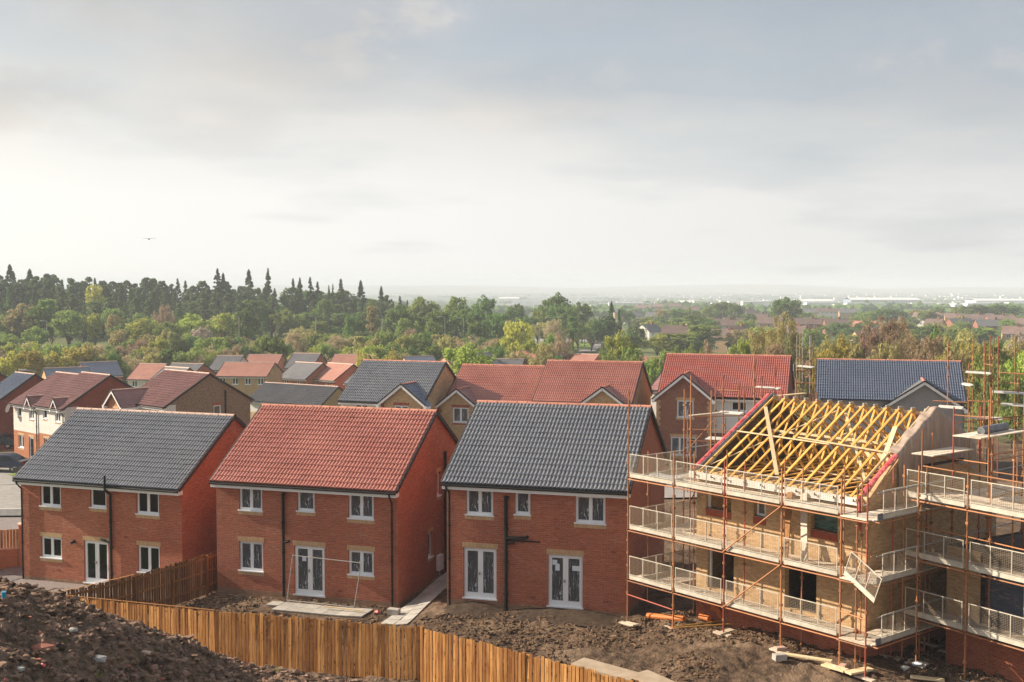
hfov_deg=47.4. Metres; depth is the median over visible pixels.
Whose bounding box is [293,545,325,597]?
french door
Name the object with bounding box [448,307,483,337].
broadleaf tree
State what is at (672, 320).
broadleaf tree
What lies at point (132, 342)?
broadleaf tree
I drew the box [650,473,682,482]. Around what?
insulation batt
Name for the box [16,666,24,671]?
stone
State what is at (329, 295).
conifer tree
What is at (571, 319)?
poplar tree
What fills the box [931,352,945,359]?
shrub
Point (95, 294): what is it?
broadleaf tree
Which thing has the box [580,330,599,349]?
bare tree
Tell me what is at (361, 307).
pine tree
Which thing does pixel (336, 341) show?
bare tree
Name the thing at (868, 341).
bare tree
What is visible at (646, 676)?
concrete slab
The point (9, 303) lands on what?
conifer tree
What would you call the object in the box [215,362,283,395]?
house
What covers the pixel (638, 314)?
suburb house
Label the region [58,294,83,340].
pine tree
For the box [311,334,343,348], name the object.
broadleaf tree
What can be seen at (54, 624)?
soil clods
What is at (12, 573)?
side path
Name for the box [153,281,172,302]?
pine tree
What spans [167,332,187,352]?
broadleaf tree
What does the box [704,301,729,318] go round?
broadleaf tree
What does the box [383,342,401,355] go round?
broadleaf tree
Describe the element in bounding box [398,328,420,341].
bare tree
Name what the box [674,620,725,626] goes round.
scaffold tube
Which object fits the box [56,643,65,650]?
stone
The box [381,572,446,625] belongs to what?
garden path
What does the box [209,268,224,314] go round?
conifer tree
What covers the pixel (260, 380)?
window
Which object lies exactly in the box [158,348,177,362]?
broadleaf tree
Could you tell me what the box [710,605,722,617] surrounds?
pipe bend
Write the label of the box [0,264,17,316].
conifer tree
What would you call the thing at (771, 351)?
bare tree
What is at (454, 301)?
broadleaf tree
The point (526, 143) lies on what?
sky
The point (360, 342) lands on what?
poplar tree
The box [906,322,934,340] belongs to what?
broadleaf tree
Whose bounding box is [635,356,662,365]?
house
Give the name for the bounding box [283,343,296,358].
shrub
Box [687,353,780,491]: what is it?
scaffold
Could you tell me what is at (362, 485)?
house
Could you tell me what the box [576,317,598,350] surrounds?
broadleaf tree
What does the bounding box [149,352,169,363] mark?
shrub
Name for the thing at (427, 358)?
house
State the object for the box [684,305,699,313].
suburb house
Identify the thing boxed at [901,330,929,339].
broadleaf tree
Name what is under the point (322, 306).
broadleaf tree
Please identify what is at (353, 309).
conifer tree
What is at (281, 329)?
pine tree
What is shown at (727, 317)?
suburb house
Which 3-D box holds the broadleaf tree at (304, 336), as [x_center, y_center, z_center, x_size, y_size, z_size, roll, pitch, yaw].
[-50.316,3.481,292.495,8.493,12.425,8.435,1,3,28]
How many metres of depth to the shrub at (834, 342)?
380.55 m
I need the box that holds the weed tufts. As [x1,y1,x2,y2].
[23,591,280,676]
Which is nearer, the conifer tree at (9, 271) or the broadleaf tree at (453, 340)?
the broadleaf tree at (453, 340)
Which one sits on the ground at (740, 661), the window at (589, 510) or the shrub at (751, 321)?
the shrub at (751, 321)
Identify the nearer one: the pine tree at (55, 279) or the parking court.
the parking court
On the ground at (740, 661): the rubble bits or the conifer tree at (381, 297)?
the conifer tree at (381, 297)
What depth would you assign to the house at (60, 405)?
107.85 m
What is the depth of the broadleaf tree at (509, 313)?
419.01 m
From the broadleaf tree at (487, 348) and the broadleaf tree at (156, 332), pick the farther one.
the broadleaf tree at (156, 332)
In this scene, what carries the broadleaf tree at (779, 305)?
on the ground at (740, 661)
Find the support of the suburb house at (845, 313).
on the ground at (740, 661)
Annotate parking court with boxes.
[0,468,13,484]
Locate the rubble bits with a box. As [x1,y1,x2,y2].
[1,616,346,681]
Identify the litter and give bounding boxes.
[900,665,908,670]
[912,661,921,665]
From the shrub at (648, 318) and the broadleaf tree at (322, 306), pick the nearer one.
the broadleaf tree at (322, 306)
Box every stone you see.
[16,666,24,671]
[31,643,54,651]
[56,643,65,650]
[69,627,77,632]
[92,655,106,662]
[142,650,150,654]
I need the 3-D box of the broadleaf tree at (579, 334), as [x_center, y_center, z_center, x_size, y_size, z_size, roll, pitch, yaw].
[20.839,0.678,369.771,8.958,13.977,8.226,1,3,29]
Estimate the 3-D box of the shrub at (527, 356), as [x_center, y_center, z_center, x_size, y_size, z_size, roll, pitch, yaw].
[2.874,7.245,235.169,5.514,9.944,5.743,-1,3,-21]
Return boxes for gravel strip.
[10,578,160,599]
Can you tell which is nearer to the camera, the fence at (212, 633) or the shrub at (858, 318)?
the fence at (212, 633)
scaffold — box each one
[618,375,1023,681]
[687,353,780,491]
[792,333,814,429]
[896,406,1023,681]
[933,335,1023,495]
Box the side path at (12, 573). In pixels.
[0,566,21,580]
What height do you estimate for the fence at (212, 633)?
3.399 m
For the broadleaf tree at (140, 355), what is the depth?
252.21 m
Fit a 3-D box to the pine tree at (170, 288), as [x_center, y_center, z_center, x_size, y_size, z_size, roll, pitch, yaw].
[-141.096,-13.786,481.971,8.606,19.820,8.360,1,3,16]
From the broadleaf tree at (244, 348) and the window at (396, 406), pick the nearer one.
the window at (396, 406)
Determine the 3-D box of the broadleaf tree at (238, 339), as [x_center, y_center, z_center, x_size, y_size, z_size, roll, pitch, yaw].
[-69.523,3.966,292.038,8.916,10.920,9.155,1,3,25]
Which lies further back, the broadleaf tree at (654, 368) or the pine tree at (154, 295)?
the pine tree at (154, 295)
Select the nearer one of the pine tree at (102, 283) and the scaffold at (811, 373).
the scaffold at (811, 373)
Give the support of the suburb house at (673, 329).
on the ground at (740, 661)
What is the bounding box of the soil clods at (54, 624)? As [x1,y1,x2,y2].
[0,576,366,681]
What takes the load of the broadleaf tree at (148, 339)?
on the ground at (740, 661)
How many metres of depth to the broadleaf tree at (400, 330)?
323.73 m
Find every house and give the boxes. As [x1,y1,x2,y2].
[0,371,43,450]
[0,373,6,381]
[5,371,78,457]
[12,407,246,586]
[33,371,133,447]
[40,366,90,378]
[78,361,123,380]
[102,369,254,424]
[126,363,168,387]
[147,366,193,381]
[169,363,215,375]
[209,355,248,372]
[209,403,458,607]
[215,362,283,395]
[246,354,286,371]
[250,382,342,419]
[282,361,326,384]
[284,353,327,369]
[313,362,357,389]
[330,354,371,364]
[337,359,456,408]
[343,372,354,386]
[402,355,435,360]
[436,363,544,439]
[438,355,457,374]
[440,400,668,616]
[475,352,500,363]
[496,358,526,364]
[514,351,543,361]
[532,359,652,404]
[549,353,572,359]
[570,353,600,359]
[613,307,625,319]
[625,310,642,323]
[635,304,651,310]
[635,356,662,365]
[638,322,660,342]
[645,310,657,318]
[651,353,794,464]
[651,372,661,416]
[653,303,663,310]
[661,323,695,345]
[668,302,682,309]
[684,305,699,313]
[689,393,996,657]
[710,327,738,352]
[712,317,742,328]
[724,311,746,319]
[727,323,749,332]
[743,308,758,313]
[752,312,767,326]
[756,315,783,329]
[785,323,808,343]
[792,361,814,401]
[793,316,823,333]
[803,307,816,316]
[815,307,837,317]
[815,358,967,455]
[822,317,849,336]
[838,307,858,319]
[849,328,882,355]
[852,319,878,330]
[912,312,938,326]
[923,317,946,325]
[930,311,943,318]
[943,311,960,320]
[945,316,973,328]
[945,531,1023,681]
[957,312,993,320]
[972,317,1005,337]
[985,313,1015,319]
[1001,324,1023,339]
[1012,318,1023,325]
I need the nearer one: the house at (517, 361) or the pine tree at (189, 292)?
the house at (517, 361)
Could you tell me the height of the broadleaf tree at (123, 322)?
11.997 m
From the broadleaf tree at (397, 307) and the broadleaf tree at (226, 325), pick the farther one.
the broadleaf tree at (397, 307)
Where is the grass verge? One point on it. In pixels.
(587, 345)
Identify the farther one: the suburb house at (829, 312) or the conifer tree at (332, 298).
the suburb house at (829, 312)
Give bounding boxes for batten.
[324,606,363,611]
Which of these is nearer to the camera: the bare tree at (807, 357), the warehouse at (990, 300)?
the bare tree at (807, 357)
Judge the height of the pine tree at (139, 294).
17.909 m
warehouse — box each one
[499,297,519,300]
[791,299,834,301]
[843,298,920,303]
[965,299,1023,302]
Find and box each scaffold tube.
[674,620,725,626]
[676,623,733,628]
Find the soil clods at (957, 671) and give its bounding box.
[391,607,1004,681]
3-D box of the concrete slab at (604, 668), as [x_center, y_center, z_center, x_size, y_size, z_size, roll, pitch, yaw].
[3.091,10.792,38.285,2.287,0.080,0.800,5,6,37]
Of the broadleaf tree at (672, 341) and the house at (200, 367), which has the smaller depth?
the house at (200, 367)
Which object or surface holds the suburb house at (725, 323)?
on the ground at (740, 661)
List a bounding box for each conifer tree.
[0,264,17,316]
[1,286,16,315]
[4,295,14,316]
[11,271,17,317]
[21,269,34,293]
[75,302,92,342]
[77,286,86,311]
[116,282,129,318]
[123,284,134,319]
[171,289,177,315]
[173,278,182,317]
[179,280,187,306]
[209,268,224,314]
[214,304,219,323]
[217,273,228,311]
[232,287,241,320]
[242,269,256,316]
[255,302,271,338]
[262,268,273,326]
[289,278,298,328]
[295,278,305,311]
[297,298,305,328]
[303,277,314,325]
[314,281,322,301]
[323,309,330,328]
[327,285,330,300]
[331,284,334,303]
[333,279,349,330]
[340,303,348,331]
[351,303,358,331]
[354,280,366,334]
[377,286,385,313]
[601,301,617,352]
[614,310,623,352]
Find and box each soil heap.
[442,601,505,617]
[506,607,620,628]
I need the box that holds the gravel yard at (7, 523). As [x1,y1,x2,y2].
[0,517,20,546]
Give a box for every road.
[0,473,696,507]
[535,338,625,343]
[578,340,600,351]
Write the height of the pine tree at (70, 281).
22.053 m
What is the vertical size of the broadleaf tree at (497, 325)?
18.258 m
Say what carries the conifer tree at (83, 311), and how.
on the ground at (740, 661)
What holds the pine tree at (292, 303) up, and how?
on the ground at (740, 661)
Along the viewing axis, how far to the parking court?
97.02 m
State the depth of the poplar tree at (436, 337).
283.08 m
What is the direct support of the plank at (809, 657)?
on the ground at (740, 661)
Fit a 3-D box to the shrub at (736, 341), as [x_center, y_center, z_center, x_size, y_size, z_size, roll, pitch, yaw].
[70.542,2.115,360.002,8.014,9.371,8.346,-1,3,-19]
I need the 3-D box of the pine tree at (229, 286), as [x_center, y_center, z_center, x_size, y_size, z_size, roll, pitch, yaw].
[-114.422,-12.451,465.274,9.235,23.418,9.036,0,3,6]
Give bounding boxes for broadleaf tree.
[0,315,12,334]
[0,331,19,345]
[0,341,23,354]
[0,349,23,376]
[1,303,34,344]
[14,326,49,346]
[15,347,31,360]
[16,349,45,373]
[21,341,38,349]
[23,305,52,345]
[33,355,54,375]
[37,298,58,345]
[43,350,75,366]
[47,310,84,345]
[48,317,59,343]
[59,310,77,343]
[59,342,94,352]
[61,345,96,366]
[76,315,93,342]
[76,341,99,361]
[80,320,106,341]
[85,283,105,313]
[85,301,103,316]
[85,312,103,344]
[100,308,124,332]
[102,349,118,356]
[104,314,123,342]
[104,345,115,352]
[107,319,136,336]
[108,325,129,345]
[110,339,142,351]
[125,317,163,340]
[127,312,151,326]
[132,353,150,365]
[137,335,169,353]
[139,333,155,344]
[141,319,165,340]
[141,345,164,358]
[151,321,183,339]
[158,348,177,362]
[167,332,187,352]
[175,319,198,334]
[176,342,191,353]
[178,313,215,336]
[179,334,201,352]
[186,337,239,356]
[191,326,212,339]
[210,312,238,337]
[225,335,247,351]
[228,345,257,355]
[230,307,261,337]
[235,316,261,342]
[239,299,270,339]
[256,335,290,359]
[258,309,289,338]
[269,308,298,336]
[279,287,303,307]
[292,314,310,332]
[292,330,321,352]
[297,290,319,305]
[299,311,325,328]
[300,332,330,350]
[304,320,330,334]
[306,290,326,304]
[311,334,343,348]
[312,298,336,318]
[320,326,343,336]
[325,303,350,325]
[326,312,348,332]
[331,290,357,307]
[335,331,358,337]
[342,314,365,336]
[342,334,358,350]
[355,311,378,331]
[357,331,369,336]
[357,336,372,352]
[362,336,382,354]
[364,305,385,323]
[364,318,390,332]
[365,299,389,312]
[366,298,377,306]
[381,305,420,337]
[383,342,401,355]
[385,304,410,318]
[393,334,418,351]
[395,318,420,337]
[406,333,430,351]
[407,296,441,319]
[411,351,423,355]
[417,310,453,338]
[420,318,442,337]
[424,332,441,344]
[431,334,456,350]
[441,342,496,374]
[442,335,465,350]
[444,296,468,337]
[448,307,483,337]
[465,320,489,341]
[467,336,491,351]
[470,294,496,329]
[477,346,492,353]
[482,312,510,340]
[488,335,512,352]
[498,319,534,353]
[501,307,521,324]
[510,303,525,320]
[515,315,538,335]
[515,338,538,354]
[530,309,549,343]
[531,291,572,320]
[531,321,562,340]
[539,332,573,354]
[546,302,575,336]
[557,311,584,339]
[567,321,591,352]
[569,302,593,343]
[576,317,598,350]
[591,315,615,347]
[602,332,643,349]
[603,330,637,360]
[616,346,644,361]
[617,309,628,325]
[626,326,646,339]
[630,318,647,326]
[638,332,667,355]
[639,320,662,327]
[654,316,667,321]
[660,333,697,352]
[661,318,683,324]
[667,308,688,317]
[673,321,693,324]
[676,340,706,353]
[679,313,721,325]
[683,308,700,318]
[686,324,724,342]
[696,319,716,327]
[700,306,720,319]
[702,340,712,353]
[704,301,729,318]
[725,303,745,318]
[741,313,756,323]
[746,327,770,333]
[768,296,803,323]
[797,312,814,317]
[814,333,831,343]
[820,322,849,340]
[821,331,862,358]
[844,334,858,345]
[854,319,875,330]
[855,311,885,320]
[865,308,901,323]
[892,311,907,321]
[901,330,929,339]
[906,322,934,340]
[916,311,938,321]
[924,325,945,359]
[932,306,944,312]
[940,327,979,346]
[949,306,976,313]
[958,304,988,313]
[958,340,992,404]
[962,327,996,343]
[973,326,997,346]
[976,303,1006,314]
[980,337,1019,421]
[997,304,1023,315]
[1003,332,1023,350]
[1004,349,1023,438]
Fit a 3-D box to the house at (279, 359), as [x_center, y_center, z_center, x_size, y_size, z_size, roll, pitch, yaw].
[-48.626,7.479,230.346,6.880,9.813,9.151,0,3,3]
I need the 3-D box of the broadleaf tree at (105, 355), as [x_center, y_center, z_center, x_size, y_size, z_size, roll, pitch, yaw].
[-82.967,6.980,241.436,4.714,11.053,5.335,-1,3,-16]
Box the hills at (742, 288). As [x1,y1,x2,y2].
[64,284,1023,292]
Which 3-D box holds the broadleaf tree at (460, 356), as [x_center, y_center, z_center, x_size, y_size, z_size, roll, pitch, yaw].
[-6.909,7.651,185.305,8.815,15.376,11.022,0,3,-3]
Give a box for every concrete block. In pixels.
[387,607,400,614]
[772,652,786,660]
[774,646,786,652]
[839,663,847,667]
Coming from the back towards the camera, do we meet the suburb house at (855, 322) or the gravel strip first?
the suburb house at (855, 322)
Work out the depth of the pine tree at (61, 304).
381.94 m
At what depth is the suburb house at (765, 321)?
514.29 m
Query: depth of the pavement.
75.68 m
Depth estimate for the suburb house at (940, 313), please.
599.21 m
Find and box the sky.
[0,0,1023,286]
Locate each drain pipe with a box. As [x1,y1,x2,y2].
[646,613,686,621]
[698,613,711,621]
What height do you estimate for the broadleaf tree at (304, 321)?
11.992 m
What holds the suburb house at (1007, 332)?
on the ground at (740, 661)
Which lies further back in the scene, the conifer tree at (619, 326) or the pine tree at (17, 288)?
the pine tree at (17, 288)
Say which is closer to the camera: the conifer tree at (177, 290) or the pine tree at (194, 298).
the pine tree at (194, 298)
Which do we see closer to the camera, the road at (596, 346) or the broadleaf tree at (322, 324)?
the broadleaf tree at (322, 324)
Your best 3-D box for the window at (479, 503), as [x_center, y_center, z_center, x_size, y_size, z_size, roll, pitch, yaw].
[-1.312,6.600,47.681,1.262,1.102,0.210,1,3,17]
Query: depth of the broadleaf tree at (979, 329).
397.31 m
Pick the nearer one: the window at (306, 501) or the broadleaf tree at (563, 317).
the window at (306, 501)
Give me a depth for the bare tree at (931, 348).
139.93 m
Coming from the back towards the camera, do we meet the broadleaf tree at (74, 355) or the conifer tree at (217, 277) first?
the conifer tree at (217, 277)
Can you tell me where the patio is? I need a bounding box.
[266,601,372,616]
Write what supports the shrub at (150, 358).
on the ground at (740, 661)
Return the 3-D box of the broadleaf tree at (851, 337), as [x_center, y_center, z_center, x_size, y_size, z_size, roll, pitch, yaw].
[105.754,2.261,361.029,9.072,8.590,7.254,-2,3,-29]
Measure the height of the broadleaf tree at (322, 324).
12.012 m
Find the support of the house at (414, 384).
on the ground at (740, 661)
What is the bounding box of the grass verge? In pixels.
[570,341,593,349]
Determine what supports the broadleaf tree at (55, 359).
on the ground at (740, 661)
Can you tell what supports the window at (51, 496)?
in the house at (107, 494)
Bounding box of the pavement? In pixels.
[0,509,20,515]
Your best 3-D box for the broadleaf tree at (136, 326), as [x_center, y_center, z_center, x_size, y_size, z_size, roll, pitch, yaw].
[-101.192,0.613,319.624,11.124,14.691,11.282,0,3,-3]
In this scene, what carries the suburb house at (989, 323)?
on the ground at (740, 661)
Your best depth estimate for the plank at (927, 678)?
36.37 m
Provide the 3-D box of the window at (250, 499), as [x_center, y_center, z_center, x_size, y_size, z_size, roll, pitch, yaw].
[-11.586,7.020,51.809,1.252,1.092,0.210,1,3,18]
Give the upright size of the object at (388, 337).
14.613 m
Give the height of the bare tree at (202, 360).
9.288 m
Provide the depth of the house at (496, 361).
226.28 m
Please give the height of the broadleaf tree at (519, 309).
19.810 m
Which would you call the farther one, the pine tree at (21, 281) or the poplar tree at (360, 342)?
the pine tree at (21, 281)
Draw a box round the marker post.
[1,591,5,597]
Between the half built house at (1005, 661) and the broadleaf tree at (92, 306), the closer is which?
the half built house at (1005, 661)
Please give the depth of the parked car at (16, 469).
97.28 m
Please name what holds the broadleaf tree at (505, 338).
on the ground at (740, 661)
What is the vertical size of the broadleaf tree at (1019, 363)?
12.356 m
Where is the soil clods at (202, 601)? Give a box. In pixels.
[148,595,386,655]
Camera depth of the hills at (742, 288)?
6704.50 m
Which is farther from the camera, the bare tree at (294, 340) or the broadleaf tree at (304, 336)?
the broadleaf tree at (304, 336)
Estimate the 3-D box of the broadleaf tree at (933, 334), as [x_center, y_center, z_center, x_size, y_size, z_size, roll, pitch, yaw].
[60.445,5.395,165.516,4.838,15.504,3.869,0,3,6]
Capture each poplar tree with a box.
[352,336,364,352]
[365,306,377,335]
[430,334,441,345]
[566,316,578,351]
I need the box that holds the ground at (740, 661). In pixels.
[0,287,1023,681]
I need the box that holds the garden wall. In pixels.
[0,522,21,568]
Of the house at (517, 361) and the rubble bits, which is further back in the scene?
the house at (517, 361)
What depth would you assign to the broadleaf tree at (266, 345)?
237.27 m
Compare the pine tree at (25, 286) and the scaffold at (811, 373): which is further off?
the pine tree at (25, 286)
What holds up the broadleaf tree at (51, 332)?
on the ground at (740, 661)
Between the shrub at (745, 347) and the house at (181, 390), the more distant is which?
the shrub at (745, 347)
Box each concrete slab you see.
[571,657,636,681]
[629,670,674,681]
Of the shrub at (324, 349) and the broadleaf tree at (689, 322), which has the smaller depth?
the shrub at (324, 349)
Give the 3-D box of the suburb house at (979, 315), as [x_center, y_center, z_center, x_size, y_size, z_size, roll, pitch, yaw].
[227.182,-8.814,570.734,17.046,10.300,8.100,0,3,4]
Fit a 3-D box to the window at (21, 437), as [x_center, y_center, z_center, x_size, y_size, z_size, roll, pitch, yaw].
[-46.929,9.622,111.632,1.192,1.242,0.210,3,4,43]
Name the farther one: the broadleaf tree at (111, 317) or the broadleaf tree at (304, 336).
the broadleaf tree at (111, 317)
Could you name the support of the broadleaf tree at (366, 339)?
on the ground at (740, 661)
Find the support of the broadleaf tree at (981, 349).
on the ground at (740, 661)
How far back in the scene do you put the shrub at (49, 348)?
239.32 m
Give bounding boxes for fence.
[62,551,216,613]
[66,595,638,681]
[286,555,361,607]
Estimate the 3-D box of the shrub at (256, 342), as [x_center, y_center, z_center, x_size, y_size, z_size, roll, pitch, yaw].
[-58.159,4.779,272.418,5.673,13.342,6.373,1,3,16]
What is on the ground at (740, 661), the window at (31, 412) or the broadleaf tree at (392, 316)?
the broadleaf tree at (392, 316)
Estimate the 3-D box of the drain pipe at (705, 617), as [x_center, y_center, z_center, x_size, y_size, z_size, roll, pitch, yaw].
[7.163,10.267,43.319,0.220,0.238,0.546,-2,3,-29]
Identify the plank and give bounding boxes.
[621,621,638,625]
[715,628,734,634]
[777,651,831,662]
[821,662,848,672]
[844,666,873,674]
[910,675,944,681]
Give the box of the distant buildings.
[481,291,1023,307]
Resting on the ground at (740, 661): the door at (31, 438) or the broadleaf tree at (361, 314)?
the broadleaf tree at (361, 314)
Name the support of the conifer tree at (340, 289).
on the ground at (740, 661)
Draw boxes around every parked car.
[0,432,13,448]
[0,453,28,471]
[13,466,21,472]
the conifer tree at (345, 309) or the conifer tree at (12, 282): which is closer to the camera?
the conifer tree at (345, 309)
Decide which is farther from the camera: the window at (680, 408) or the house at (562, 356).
the house at (562, 356)
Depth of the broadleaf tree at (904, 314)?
598.45 m
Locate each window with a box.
[18,435,23,448]
[29,411,33,419]
[39,486,61,507]
[40,536,62,559]
[42,410,46,419]
[56,413,59,422]
[89,490,106,508]
[132,381,136,386]
[135,493,159,515]
[136,545,159,572]
[214,405,220,412]
[232,378,238,384]
[238,489,262,511]
[238,541,263,572]
[245,378,250,384]
[258,378,263,384]
[296,492,315,512]
[347,495,374,520]
[347,550,374,576]
[395,405,407,407]
[428,532,433,559]
[437,472,441,496]
[452,407,467,422]
[465,490,493,516]
[513,493,530,515]
[574,496,606,525]
[671,437,696,456]
[676,400,693,417]
[731,401,747,411]
[757,489,765,516]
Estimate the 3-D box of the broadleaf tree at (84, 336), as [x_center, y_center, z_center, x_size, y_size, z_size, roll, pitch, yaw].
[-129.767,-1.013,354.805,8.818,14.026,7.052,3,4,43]
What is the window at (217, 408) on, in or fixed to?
in the house at (181, 390)
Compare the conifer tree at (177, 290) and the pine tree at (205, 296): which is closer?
the pine tree at (205, 296)
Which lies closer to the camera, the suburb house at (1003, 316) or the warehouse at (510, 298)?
the suburb house at (1003, 316)
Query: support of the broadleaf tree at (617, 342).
on the ground at (740, 661)
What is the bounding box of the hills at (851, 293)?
[560,292,1023,295]
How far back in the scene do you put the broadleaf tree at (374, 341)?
272.88 m
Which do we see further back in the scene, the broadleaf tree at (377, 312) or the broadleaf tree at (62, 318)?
the broadleaf tree at (377, 312)
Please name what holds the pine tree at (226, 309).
on the ground at (740, 661)
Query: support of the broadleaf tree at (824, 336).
on the ground at (740, 661)
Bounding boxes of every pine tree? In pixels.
[0,282,6,313]
[11,283,25,315]
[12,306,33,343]
[14,279,24,284]
[16,283,34,305]
[23,279,41,306]
[33,276,42,298]
[35,279,58,306]
[40,274,56,293]
[50,274,66,295]
[51,285,68,312]
[52,298,67,336]
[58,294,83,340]
[63,278,82,301]
[63,285,81,309]
[75,282,87,308]
[81,277,92,302]
[95,285,115,314]
[96,280,110,293]
[101,297,118,337]
[106,281,118,304]
[116,280,130,307]
[126,297,144,320]
[130,287,148,313]
[131,283,144,299]
[139,277,152,306]
[140,296,159,319]
[143,278,159,311]
[147,291,158,316]
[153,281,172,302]
[156,292,172,316]
[157,300,169,317]
[167,284,178,304]
[172,303,185,334]
[179,295,194,314]
[182,285,198,305]
[185,302,197,319]
[186,292,199,318]
[195,288,213,318]
[195,301,212,322]
[196,281,211,310]
[207,293,224,317]
[219,293,236,313]
[222,281,235,309]
[223,302,234,316]
[232,303,246,321]
[233,286,245,310]
[241,287,256,299]
[253,287,262,297]
[254,297,267,318]
[258,287,274,313]
[266,294,279,317]
[274,322,287,338]
[278,295,293,318]
[289,296,300,313]
[343,298,357,314]
[353,302,365,330]
[380,295,392,303]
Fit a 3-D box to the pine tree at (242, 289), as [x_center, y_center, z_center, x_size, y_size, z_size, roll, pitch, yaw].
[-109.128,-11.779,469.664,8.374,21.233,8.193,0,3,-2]
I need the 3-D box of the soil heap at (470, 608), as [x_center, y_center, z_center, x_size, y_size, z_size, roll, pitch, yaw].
[-1.678,10.910,47.274,2.700,0.379,1.320,1,3,17]
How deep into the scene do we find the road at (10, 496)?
81.51 m
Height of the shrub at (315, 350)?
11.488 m
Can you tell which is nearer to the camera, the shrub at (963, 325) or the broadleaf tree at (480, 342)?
the broadleaf tree at (480, 342)
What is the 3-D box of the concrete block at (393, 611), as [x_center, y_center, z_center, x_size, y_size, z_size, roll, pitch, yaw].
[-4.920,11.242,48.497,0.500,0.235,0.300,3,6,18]
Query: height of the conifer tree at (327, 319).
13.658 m
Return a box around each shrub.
[31,341,45,356]
[38,342,67,358]
[89,355,104,361]
[105,350,124,377]
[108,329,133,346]
[119,361,131,382]
[127,349,141,371]
[142,352,158,362]
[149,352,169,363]
[155,330,174,350]
[168,350,196,364]
[172,354,187,362]
[193,346,208,362]
[203,350,221,366]
[215,345,229,354]
[240,343,260,353]
[254,333,270,349]
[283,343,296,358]
[309,346,325,358]
[317,342,333,359]
[326,347,343,358]
[331,346,355,357]
[355,347,373,353]
[356,350,369,366]
[360,343,386,359]
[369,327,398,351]
[369,353,380,359]
[385,347,401,359]
[399,346,420,357]
[423,342,444,360]
[488,341,504,357]
[494,347,508,357]
[505,349,526,361]
[522,353,531,364]
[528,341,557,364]
[599,347,616,360]
[623,310,635,328]
[644,315,656,321]
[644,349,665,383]
[654,309,669,318]
[660,345,682,370]
[679,344,697,353]
[686,336,716,349]
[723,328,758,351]
[727,333,748,352]
[727,335,752,353]
[735,319,755,330]
[736,321,752,327]
[781,335,801,353]
[797,327,828,356]
[804,315,832,317]
[809,335,841,400]
[819,340,847,350]
[834,327,860,338]
[844,342,870,358]
[848,315,872,324]
[866,339,906,359]
[903,316,921,325]
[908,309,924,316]
[908,323,918,329]
[927,321,950,336]
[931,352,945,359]
[943,346,978,420]
[951,320,974,329]
[967,354,1009,441]
[992,364,1023,448]
[995,318,1017,336]
[1002,339,1022,349]
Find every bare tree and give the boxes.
[0,350,7,358]
[94,343,106,355]
[110,345,141,363]
[122,354,143,372]
[126,339,147,353]
[152,304,176,324]
[189,354,205,363]
[202,344,215,355]
[206,316,223,336]
[221,342,252,356]
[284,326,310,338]
[285,331,307,352]
[322,334,361,351]
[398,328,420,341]
[456,335,487,348]
[476,337,500,351]
[543,318,567,343]
[550,331,574,358]
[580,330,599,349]
[748,326,771,354]
[764,304,800,379]
[764,341,794,377]
[794,345,817,417]
[854,326,885,358]
[858,315,915,359]
[889,331,927,359]
[912,333,955,359]
[938,328,982,367]
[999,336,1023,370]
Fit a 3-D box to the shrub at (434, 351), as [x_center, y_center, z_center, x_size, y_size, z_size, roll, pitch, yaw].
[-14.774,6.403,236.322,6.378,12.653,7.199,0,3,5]
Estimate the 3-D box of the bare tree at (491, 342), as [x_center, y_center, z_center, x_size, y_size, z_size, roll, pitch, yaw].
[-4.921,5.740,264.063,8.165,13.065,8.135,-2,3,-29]
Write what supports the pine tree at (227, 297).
on the ground at (740, 661)
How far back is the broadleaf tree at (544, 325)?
379.78 m
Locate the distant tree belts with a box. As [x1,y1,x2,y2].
[127,291,1023,318]
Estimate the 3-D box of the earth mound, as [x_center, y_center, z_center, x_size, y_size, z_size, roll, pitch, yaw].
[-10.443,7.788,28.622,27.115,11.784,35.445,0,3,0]
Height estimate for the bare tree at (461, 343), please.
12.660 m
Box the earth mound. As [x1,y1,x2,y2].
[0,582,397,681]
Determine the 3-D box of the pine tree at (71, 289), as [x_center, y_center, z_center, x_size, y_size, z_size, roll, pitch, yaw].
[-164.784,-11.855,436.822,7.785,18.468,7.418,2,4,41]
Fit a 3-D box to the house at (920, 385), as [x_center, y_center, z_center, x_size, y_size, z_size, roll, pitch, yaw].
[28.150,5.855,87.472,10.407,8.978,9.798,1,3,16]
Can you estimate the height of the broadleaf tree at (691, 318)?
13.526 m
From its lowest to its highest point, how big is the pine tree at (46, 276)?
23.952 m
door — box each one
[30,437,33,457]
[83,540,108,583]
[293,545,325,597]
[462,547,497,600]
[546,554,583,609]
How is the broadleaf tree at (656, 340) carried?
on the ground at (740, 661)
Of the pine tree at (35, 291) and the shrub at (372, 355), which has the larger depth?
the pine tree at (35, 291)
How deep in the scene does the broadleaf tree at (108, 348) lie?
288.55 m
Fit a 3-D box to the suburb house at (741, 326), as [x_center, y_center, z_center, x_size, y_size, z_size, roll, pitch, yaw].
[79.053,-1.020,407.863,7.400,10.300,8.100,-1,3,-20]
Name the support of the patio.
on the ground at (740, 661)
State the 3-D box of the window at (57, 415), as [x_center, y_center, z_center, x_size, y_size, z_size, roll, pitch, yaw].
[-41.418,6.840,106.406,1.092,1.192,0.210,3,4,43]

